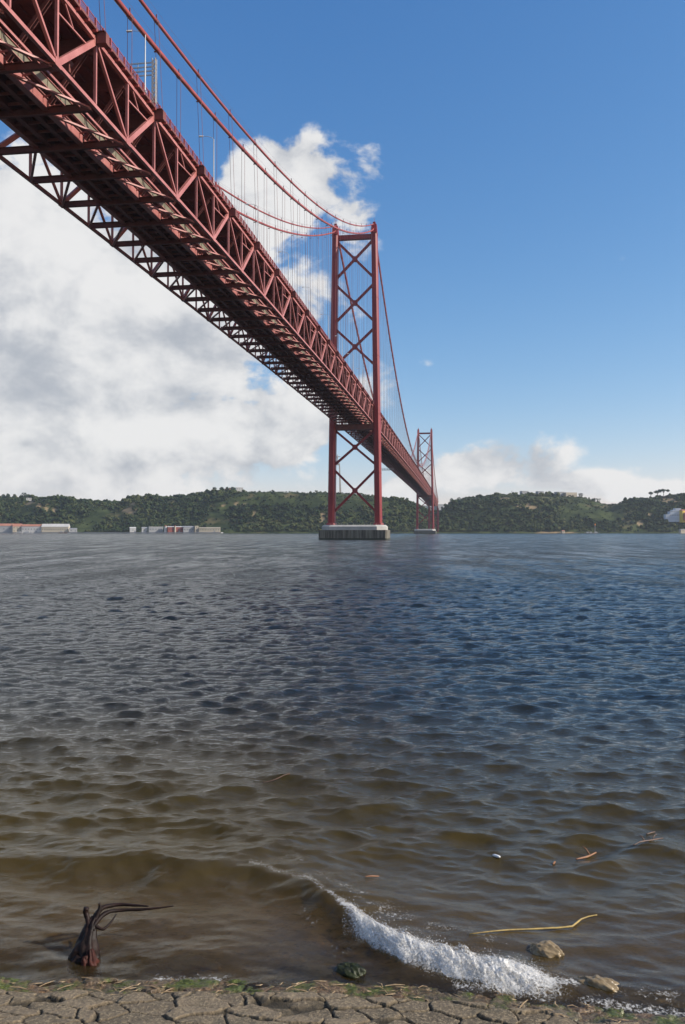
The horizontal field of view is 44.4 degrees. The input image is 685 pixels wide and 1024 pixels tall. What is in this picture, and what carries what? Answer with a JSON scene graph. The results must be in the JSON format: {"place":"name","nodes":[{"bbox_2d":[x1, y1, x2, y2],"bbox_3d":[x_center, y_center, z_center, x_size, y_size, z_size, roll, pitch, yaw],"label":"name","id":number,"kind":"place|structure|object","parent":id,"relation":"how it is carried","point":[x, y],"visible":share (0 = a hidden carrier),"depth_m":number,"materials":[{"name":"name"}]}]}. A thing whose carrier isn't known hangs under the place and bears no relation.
{"place":"outdoors","nodes":[
{"label":"outdoors","id":0,"kind":"place"},
{"bbox_2d":[0,533,684,1015],"bbox_3d":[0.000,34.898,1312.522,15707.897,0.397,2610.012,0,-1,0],"label":"water","id":1,"kind":"structure","parent":0,"point":[428,727],"depth_m":20.51,"materials":[{"name":"liquid"}]},
{"bbox_2d":[0,0,438,539],"bbox_3d":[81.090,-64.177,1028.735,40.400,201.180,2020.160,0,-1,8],"label":"suspension bridge","id":2,"kind":"structure","parent":1,"relation":"in","point":[80,110],"depth_m":176.43,"materials":[{"name":"red paint"}]},
{"bbox_2d":[126,30,146,92],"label":"street lamp","id":3,"kind":"object","parent":2,"relation":"on","point":[144,64],"visible":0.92,"depth_m":136.59,"materials":[{"name":"metal"}]},
{"bbox_2d":[130,57,156,104],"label":"sign gantry","id":4,"kind":"object","parent":2,"relation":"on","point":[152,79],"visible":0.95,"depth_m":139.89,"materials":[{"name":"grey metal"}]},
{"bbox_2d":[199,135,214,184],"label":"street lamp","id":5,"kind":"object","parent":2,"relation":"on","point":[213,156],"visible":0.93,"depth_m":174.65,"materials":[{"name":"metal"}]},
{"bbox_2d":[245,203,257,238],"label":"street lamp","id":6,"kind":"object","parent":2,"relation":"on","point":[257,218],"visible":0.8,"depth_m":212.71,"materials":[{"name":"metal"}]},
{"bbox_2d":[279,251,288,284],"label":"street lamp","id":7,"kind":"object","parent":2,"relation":"on","point":[288,267],"visible":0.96,"depth_m":250.69,"materials":[{"name":"metal"}]},
{"bbox_2d":[255,861,560,1001],"bbox_3d":[0.475,4.929,10.067,5.378,0.457,1.169,-1,-2,37],"label":"foam","id":8,"kind":"object","parent":1,"relation":"on","point":[509,974],"visible":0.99,"depth_m":9.27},
{"bbox_2d":[469,914,596,934],"bbox_3d":[2.376,5.053,10.213,1.858,0.127,0.140,1,-1,-23],"label":"reed","id":9,"kind":"object","parent":1,"relation":"on","point":[569,926],"visible":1,"depth_m":10.21,"materials":[{"name":"yellow plant"}]},
{"bbox_2d":[576,846,595,859],"bbox_3d":[3.651,5.184,12.756,0.506,0.120,0.161,1,-2,-41],"label":"stick","id":10,"kind":"object","parent":1,"relation":"on","point":[587,856],"visible":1,"depth_m":12.74,"materials":[{"name":"brown wood"}]},
{"bbox_2d":[633,834,662,845],"bbox_3d":[4.738,5.096,13.093,0.710,0.111,0.135,1,-1,-29],"label":"branch","id":11,"kind":"object","parent":1,"relation":"on","point":[652,839],"visible":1,"depth_m":13.04,"materials":[{"name":"brown wood"}]},
{"bbox_2d":[0,913,684,1013],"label":"river bed","id":12,"kind":"object","parent":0,"point":[284,948],"visible":0.2,"depth_m":10.13,"materials":[{"name":"brown soil"}]},
{"bbox_2d":[67,903,173,976],"bbox_3d":[-2.656,4.997,9.902,1.206,0.742,0.529,1,-2,-42],"label":"driftwood","id":13,"kind":"object","parent":12,"relation":"on","point":[84,958],"visible":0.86,"depth_m":9.69,"materials":[{"name":"red wood"}]},
{"bbox_2d":[332,962,365,983],"bbox_3d":[0.067,5.178,9.391,0.396,0.247,0.265,0,-1,18],"label":"rock","id":14,"kind":"object","parent":12,"relation":"on","point":[349,972],"visible":0.82,"depth_m":9.32,"materials":[{"name":"green stone"}]},
{"bbox_2d":[461,943,494,947],"bbox_3d":[1.791,5.529,10.901,0.956,0.248,0.456,0,-1,-13],"label":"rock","id":15,"kind":"object","parent":12,"relation":"on","point":[480,944],"visible":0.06,"depth_m":10.68,"materials":[{"name":"stone"}]},
{"bbox_2d":[526,940,563,967],"bbox_3d":[2.331,5.085,9.652,0.437,0.268,0.285,0,-1,18],"label":"rock","id":16,"kind":"object","parent":12,"relation":"on","point":[547,953],"visible":1,"depth_m":9.56,"materials":[{"name":"beige stone"}]},
{"bbox_2d":[571,975,623,1001],"bbox_3d":[2.727,5.102,8.980,0.547,0.255,0.271,0,-1,16],"label":"rock","id":17,"kind":"object","parent":12,"relation":"on","point":[596,988],"visible":1,"depth_m":8.90,"materials":[{"name":"beige stone"}]},
{"bbox_2d":[0,976,684,1023],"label":"cracked dry mud","id":18,"kind":"structure","parent":0,"point":[79,1001],"depth_m":8.42,"materials":[{"name":"dried mud"}]},
{"bbox_2d":[0,492,684,532],"bbox_3d":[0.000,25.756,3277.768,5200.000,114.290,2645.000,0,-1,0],"label":"hills","id":19,"kind":"structure","parent":0,"point":[221,521],"depth_m":2104.31,"materials":[{"name":"green plant"}]},
{"bbox_2d":[0,524,12,531],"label":"warehouse","id":20,"kind":"structure","parent":19,"relation":"on","point":[6,527],"depth_m":1967.62,"materials":[{"name":"ceramic"}]},
{"bbox_2d":[13,524,21,531],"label":"warehouse","id":21,"kind":"structure","parent":19,"relation":"on","point":[17,527],"depth_m":1965.58,"materials":[{"name":"ceramic"}]},
{"bbox_2d":[22,524,41,531],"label":"warehouse","id":22,"kind":"structure","parent":19,"relation":"on","point":[32,527],"depth_m":1966.62,"materials":[{"name":"white paint"}]},
{"bbox_2d":[41,524,69,531],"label":"warehouse","id":23,"kind":"structure","parent":19,"relation":"on","point":[54,527],"depth_m":1968.84,"materials":[{"name":"white paint"}]},
{"bbox_2d":[0,532,222,532],"bbox_3d":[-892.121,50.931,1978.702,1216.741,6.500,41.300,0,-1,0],"label":"quay wall","id":24,"kind":"structure","parent":19,"relation":"on","point":[121,532],"depth_m":1958.42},
{"bbox_2d":[69,528,76,531],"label":"shed","id":25,"kind":"structure","parent":24,"relation":"on","point":[72,529],"depth_m":1965.88,"materials":[{"name":"white glass"}]},
{"bbox_2d":[130,527,135,531],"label":"shed","id":26,"kind":"structure","parent":24,"relation":"on","point":[132,529],"depth_m":1961.97,"materials":[{"name":"white paint"}]},
{"bbox_2d":[141,527,147,531],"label":"shed","id":27,"kind":"structure","parent":24,"relation":"on","point":[144,529],"depth_m":1962.16,"materials":[{"name":"white paint"}]},
{"bbox_2d":[148,527,162,531],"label":"hall","id":28,"kind":"structure","parent":24,"relation":"on","point":[155,529],"depth_m":1963.94,"materials":[{"name":"white paint"}]},
{"bbox_2d":[167,526,182,531],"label":"hall","id":29,"kind":"structure","parent":24,"relation":"on","point":[171,528],"depth_m":1965.35,"materials":[{"name":"red paint"}]},
{"bbox_2d":[183,526,193,531],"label":"hall","id":30,"kind":"structure","parent":24,"relation":"on","point":[188,528],"depth_m":1964.14,"materials":[{"name":"white glass"}]},
{"bbox_2d":[199,527,219,531],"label":"hall","id":31,"kind":"structure","parent":24,"relation":"on","point":[209,529],"depth_m":1964.31,"materials":[{"name":"beige glass"}]},
{"bbox_2d":[235,487,242,491],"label":"villa","id":32,"kind":"object","parent":19,"relation":"on","point":[240,489],"visible":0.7,"depth_m":2273.92,"materials":[{"name":"white paint"}]},
{"bbox_2d":[337,454,340,492],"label":"monument","id":33,"kind":"object","parent":19,"relation":"on","point":[339,477],"visible":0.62,"depth_m":2293.87,"materials":[{"name":"concrete"}]},
{"bbox_2d":[0,487,684,531],"bbox_3d":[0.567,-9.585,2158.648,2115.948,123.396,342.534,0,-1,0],"label":"wood","id":34,"kind":"object","parent":19,"relation":"on","point":[212,495],"visible":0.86,"depth_m":2090.74,"materials":[{"name":"green plant"}]},
{"bbox_2d":[436,504,443,509],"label":"apartment block","id":35,"kind":"structure","parent":19,"relation":"on","point":[440,505],"depth_m":3299.61,"materials":[{"name":"white glass"}]},
{"bbox_2d":[563,492,576,496],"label":"fort","id":36,"kind":"structure","parent":19,"relation":"on","point":[574,494],"depth_m":2266.14,"materials":[{"name":"beige stone"}]},
{"bbox_2d":[658,489,669,498],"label":"umbrella pine","id":37,"kind":"object","parent":19,"relation":"on","point":[664,490],"visible":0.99,"depth_m":2253.82,"materials":[{"name":"green plant"}]},
{"bbox_2d":[664,508,680,521],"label":"terraced building","id":38,"kind":"structure","parent":19,"relation":"on","point":[672,515],"depth_m":2060.34,"materials":[{"name":"white paint"}]},
{"bbox_2d":[679,510,684,522],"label":"house","id":39,"kind":"structure","parent":19,"relation":"on","point":[681,512],"depth_m":2053.23,"materials":[{"name":"yellow paint"}]},
{"bbox_2d":[0,0,684,504],"label":"sky","id":40,"kind":"structure","parent":0,"point":[518,166],"materials":[{"name":"blue"}]},
{"bbox_2d":[557,1004,684,1016],"bbox_3d":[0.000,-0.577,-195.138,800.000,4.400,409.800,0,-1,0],"label":"ground","id":41,"kind":"structure","parent":0,"point":[670,1009],"depth_m":8.71,"materials":[{"name":"brown soil"}]}
]}

